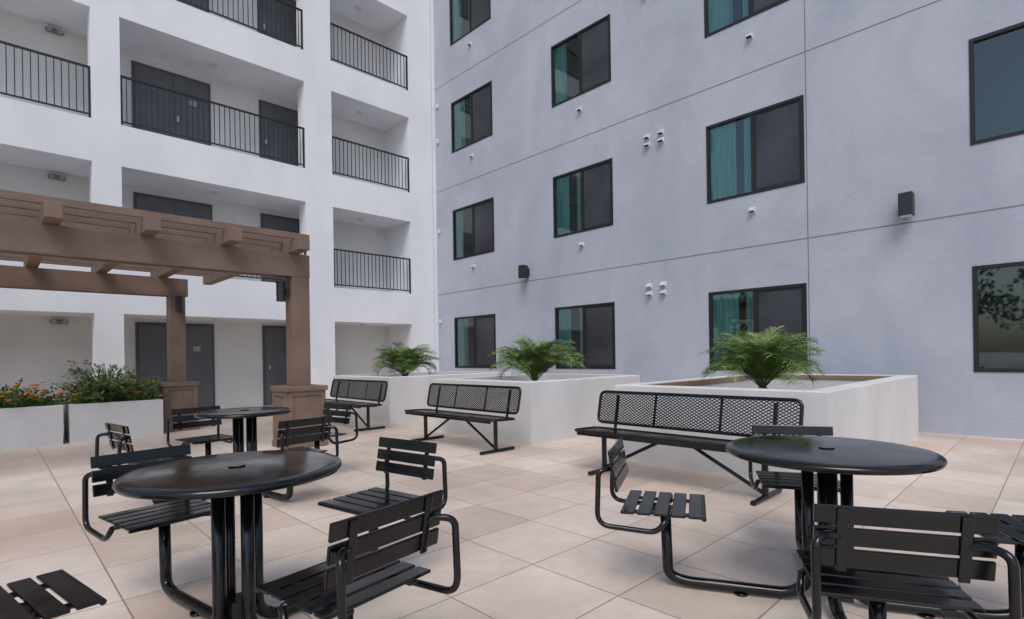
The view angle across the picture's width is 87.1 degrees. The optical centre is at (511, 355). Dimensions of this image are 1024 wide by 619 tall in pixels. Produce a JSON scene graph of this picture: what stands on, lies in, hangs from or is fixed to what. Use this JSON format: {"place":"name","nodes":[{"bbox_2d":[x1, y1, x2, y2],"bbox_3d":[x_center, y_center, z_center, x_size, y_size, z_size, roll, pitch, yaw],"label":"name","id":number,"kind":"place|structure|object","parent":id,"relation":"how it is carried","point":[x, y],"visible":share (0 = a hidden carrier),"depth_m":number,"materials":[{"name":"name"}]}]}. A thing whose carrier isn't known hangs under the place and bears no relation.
{"place":"outdoors","nodes":[
{"label":"outdoors","id":0,"kind":"place"},
{"bbox_2d":[0,0,388,420],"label":"corridor wall","id":1,"kind":"structure","parent":0,"point":[34,349],"depth_m":13.74,"materials":[{"name":"white paint"}]},
{"bbox_2d":[45,26,67,323],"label":"emergency lights","id":2,"kind":"object","parent":1,"relation":"attached to","point":[56,177],"visible":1,"depth_m":11.50},
{"bbox_2d":[46,26,66,323],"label":"emergency light lamps","id":3,"kind":"object","parent":2,"relation":"attached to","point":[62,177],"visible":1,"depth_m":11.44,"materials":[{"name":"plastic"}]},
{"bbox_2d":[131,0,299,405],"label":"door frames","id":4,"kind":"structure","parent":1,"relation":"attached to","point":[135,194],"depth_m":13.60,"materials":[{"name":"grey metal"}]},
{"bbox_2d":[135,0,298,406],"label":"corridor doors","id":5,"kind":"structure","parent":4,"relation":"in","point":[153,349],"depth_m":13.38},
{"bbox_2d":[189,100,200,350],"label":"door signs","id":6,"kind":"object","parent":5,"relation":"attached to","point":[196,348],"depth_m":13.34,"materials":[{"name":"plastic"}]},
{"bbox_2d":[176,24,269,369],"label":"door handles","id":7,"kind":"object","parent":5,"relation":"attached to","point":[177,118],"depth_m":14.48,"materials":[{"name":"silver metal"}]},
{"bbox_2d":[209,6,365,325],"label":"corridor ceiling lights","id":8,"kind":"object","parent":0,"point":[215,65],"visible":0.99,"depth_m":13.18,"materials":[{"name":"grey"}]},
{"bbox_2d":[0,406,1023,618],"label":"ground","id":9,"kind":"structure","parent":0,"point":[538,540],"depth_m":3.87,"materials":[{"name":"beige tile"}]},
{"bbox_2d":[0,404,62,449],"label":"planter box","id":10,"kind":"object","parent":9,"relation":"on","point":[28,427],"visible":0.96,"depth_m":8.02,"materials":[{"name":"paint"}]},
{"bbox_2d":[0,378,49,408],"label":"flowering shrub","id":11,"kind":"object","parent":10,"relation":"in","point":[8,399],"visible":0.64,"depth_m":8.01,"materials":[{"name":"green plant"}]},
{"bbox_2d":[16,389,65,406],"bbox_3d":[-7.296,0.707,8.320,0.694,0.399,0.788,-1,0,23],"label":"flowering shrub","id":12,"kind":"object","parent":10,"relation":"in","point":[46,400],"visible":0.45,"depth_m":8.27,"materials":[{"name":"green plant"}]},
{"bbox_2d":[63,398,163,442],"bbox_3d":[-6.727,1.054,9.099,1.240,0.600,0.950,-1,0,-44],"label":"planter box","id":13,"kind":"object","parent":9,"relation":"on","point":[85,422],"visible":0.96,"depth_m":8.72,"materials":[{"name":"paint"}]},
{"bbox_2d":[57,381,118,403],"bbox_3d":[-6.892,0.648,8.733,1.034,0.519,1.040,-1,0,-44],"label":"flowering shrub","id":14,"kind":"object","parent":13,"relation":"in","point":[74,396],"visible":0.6,"depth_m":8.58,"materials":[{"name":"green plant"}]},
{"bbox_2d":[31,359,162,401],"bbox_3d":[-6.826,0.458,9.091,1.956,0.856,1.976,-1,0,5],"label":"flowering shrub","id":15,"kind":"object","parent":13,"relation":"in","point":[112,381],"visible":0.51,"depth_m":8.85,"materials":[{"name":"green plant"}]},
{"bbox_2d":[107,374,166,401],"bbox_3d":[-6.381,0.589,9.230,1.326,0.581,1.160,-1,0,-44],"label":"flowering shrub","id":16,"kind":"object","parent":13,"relation":"in","point":[149,392],"visible":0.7,"depth_m":9.10,"materials":[{"name":"green plant"}]},
{"bbox_2d":[0,189,327,448],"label":"pergola","id":17,"kind":"object","parent":9,"relation":"on","point":[100,240],"visible":0.86,"depth_m":7.39,"materials":[{"name":"brown paint"}]},
{"bbox_2d":[175,296,182,312],"bbox_3d":[-5.978,-0.917,9.660,0.136,0.280,0.178,-1,0,-44],"label":"post lamp","id":18,"kind":"object","parent":17,"relation":"attached to","point":[178,304],"visible":1,"depth_m":9.60,"materials":[{"name":"black metal"}]},
{"bbox_2d":[275,281,289,301],"bbox_3d":[-3.250,-0.910,7.618,0.178,0.280,0.136,-1,0,-44],"label":"post lamp","id":19,"kind":"object","parent":17,"relation":"attached to","point":[282,292],"visible":1,"depth_m":7.56,"materials":[{"name":"black metal"}]},
{"bbox_2d":[0,0,438,398],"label":"stucco frame","id":20,"kind":"object","parent":9,"relation":"on","point":[105,151],"visible":0.74,"depth_m":13.50,"materials":[{"name":"white paint"}]},
{"bbox_2d":[0,0,410,293],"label":"railings","id":21,"kind":"object","parent":20,"relation":"attached to","point":[46,55],"visible":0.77,"depth_m":13.47,"materials":[{"name":"black metal"}]},
{"bbox_2d":[430,32,435,371],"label":"control joints","id":22,"kind":"object","parent":20,"relation":"attached to","point":[432,185],"visible":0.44,"depth_m":16.81,"materials":[{"name":"grey paint"}]},
{"bbox_2d":[95,403,357,503],"bbox_3d":[-2.541,0.900,5.130,1.928,0.778,1.928,-1,0,-8],"label":"patio table","id":23,"kind":"object","parent":9,"relation":"on","point":[314,434],"visible":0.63,"depth_m":5.00,"materials":[{"name":"black metal"}]},
{"bbox_2d":[0,437,460,618],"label":"patio table","id":24,"kind":"object","parent":9,"relation":"on","point":[348,576],"visible":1,"depth_m":2.26,"materials":[{"name":"black metal"}]},
{"bbox_2d":[326,379,387,431],"bbox_3d":[-3.036,0.875,9.932,0.580,0.852,2.082,-1,0,-44],"label":"park bench","id":25,"kind":"object","parent":9,"relation":"on","point":[356,404],"visible":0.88,"depth_m":9.79,"materials":[{"name":"black metal"}]},
{"bbox_2d":[333,371,510,423],"bbox_3d":[-1.965,0.841,12.087,3.200,0.880,2.300,-1,0,-44],"label":"planter box","id":26,"kind":"object","parent":9,"relation":"on","point":[409,391],"visible":0.43,"depth_m":10.58,"materials":[{"name":"paint"}]},
{"bbox_2d":[369,342,439,375],"bbox_3d":[-2.392,0.198,11.695,1.672,1.038,1.719,-1,0,-44],"label":"palm plant","id":27,"kind":"object","parent":26,"relation":"on","point":[403,360],"visible":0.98,"depth_m":11.52,"materials":[{"name":"green plant"}]},
{"bbox_2d":[404,383,521,454],"bbox_3d":[-0.738,0.839,7.564,0.580,0.852,2.032,-1,0,-44],"label":"park bench","id":28,"kind":"object","parent":9,"relation":"on","point":[468,418],"visible":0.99,"depth_m":7.49,"materials":[{"name":"black metal"}]},
{"bbox_2d":[435,373,639,444],"bbox_3d":[0.468,0.803,9.257,2.750,0.880,2.250,-1,0,-44],"label":"planter box","id":29,"kind":"object","parent":9,"relation":"on","point":[555,407],"visible":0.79,"depth_m":8.10,"materials":[{"name":"paint"}]},
{"bbox_2d":[488,334,586,380],"bbox_3d":[0.335,0.143,9.079,1.627,1.064,1.768,-1,0,-44],"label":"palm plant","id":30,"kind":"object","parent":29,"relation":"on","point":[534,360],"visible":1,"depth_m":8.92,"materials":[{"name":"green plant"}]},
{"bbox_2d":[575,390,803,505],"bbox_3d":[1.582,0.803,5.175,0.580,0.852,2.132,-1,0,-44],"label":"park bench","id":31,"kind":"object","parent":9,"relation":"on","point":[699,444],"visible":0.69,"depth_m":5.18,"materials":[{"name":"black metal"}]},
{"bbox_2d":[433,0,1023,438],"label":"stucco wall","id":32,"kind":"structure","parent":9,"relation":"on","point":[887,114],"depth_m":9.99,"materials":[{"name":"white paint"}]},
{"bbox_2d":[518,265,529,278],"bbox_3d":[0.315,-2.171,13.983,0.260,0.348,0.180,-1,0,-44],"label":"wall lamp","id":33,"kind":"object","parent":32,"relation":"attached to","point":[523,271],"visible":1,"depth_m":13.90,"materials":[{"name":"black metal"}]},
{"bbox_2d":[436,32,755,322],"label":"wall vents","id":34,"kind":"object","parent":32,"relation":"attached to","point":[582,243],"depth_m":11.40,"materials":[{"name":"white metal"}]},
{"bbox_2d":[468,35,754,295],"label":"wall vent openings","id":35,"kind":"structure","parent":34,"relation":"attached to","point":[660,133],"depth_m":11.24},
{"bbox_2d":[434,0,1023,368],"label":"control joints","id":36,"kind":"object","parent":32,"relation":"attached to","point":[805,51],"visible":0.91,"depth_m":9.26,"materials":[{"name":"grey paint"}]},
{"bbox_2d":[449,0,1023,371],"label":"window frames","id":37,"kind":"structure","parent":32,"relation":"attached to","point":[800,99],"depth_m":10.52,"materials":[{"name":"black metal"}]},
{"bbox_2d":[471,0,802,365],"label":"window screens","id":38,"kind":"object","parent":37,"relation":"attached to","point":[777,147],"depth_m":12.32,"materials":[{"name":"grey fabric"}]},
{"bbox_2d":[461,0,1023,368],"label":"windows","id":39,"kind":"structure","parent":32,"relation":"attached to","point":[999,81],"depth_m":8.31,"materials":[{"name":"teal"}]},
{"bbox_2d":[452,0,753,366],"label":"window curtains","id":40,"kind":"object","parent":39,"relation":"in","point":[723,185],"depth_m":10.56,"materials":[{"name":"fabric"}]},
{"bbox_2d":[898,191,914,217],"bbox_3d":[5.977,-2.279,8.149,0.260,0.348,0.180,-1,0,-44],"label":"wall lamp","id":41,"kind":"object","parent":32,"relation":"attached to","point":[906,204],"visible":1,"depth_m":8.06,"materials":[{"name":"black metal"}]},
{"bbox_2d":[614,374,918,480],"bbox_3d":[3.548,0.755,7.125,4.200,0.880,2.300,-1,0,-44],"label":"planter box","id":42,"kind":"object","parent":9,"relation":"on","point":[884,408],"visible":0.64,"depth_m":5.91,"materials":[{"name":"paint"}]},
{"bbox_2d":[699,325,829,388],"bbox_3d":[3.036,0.125,6.610,1.634,1.016,1.568,-1,0,-44],"label":"palm plant","id":43,"kind":"object","parent":42,"relation":"on","point":[761,363],"visible":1,"depth_m":6.40,"materials":[{"name":"green plant"}]},
{"bbox_2d":[595,424,1023,618],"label":"patio table","id":44,"kind":"object","parent":9,"relation":"on","point":[837,569],"visible":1,"depth_m":2.20,"materials":[{"name":"black metal"}]}
]}

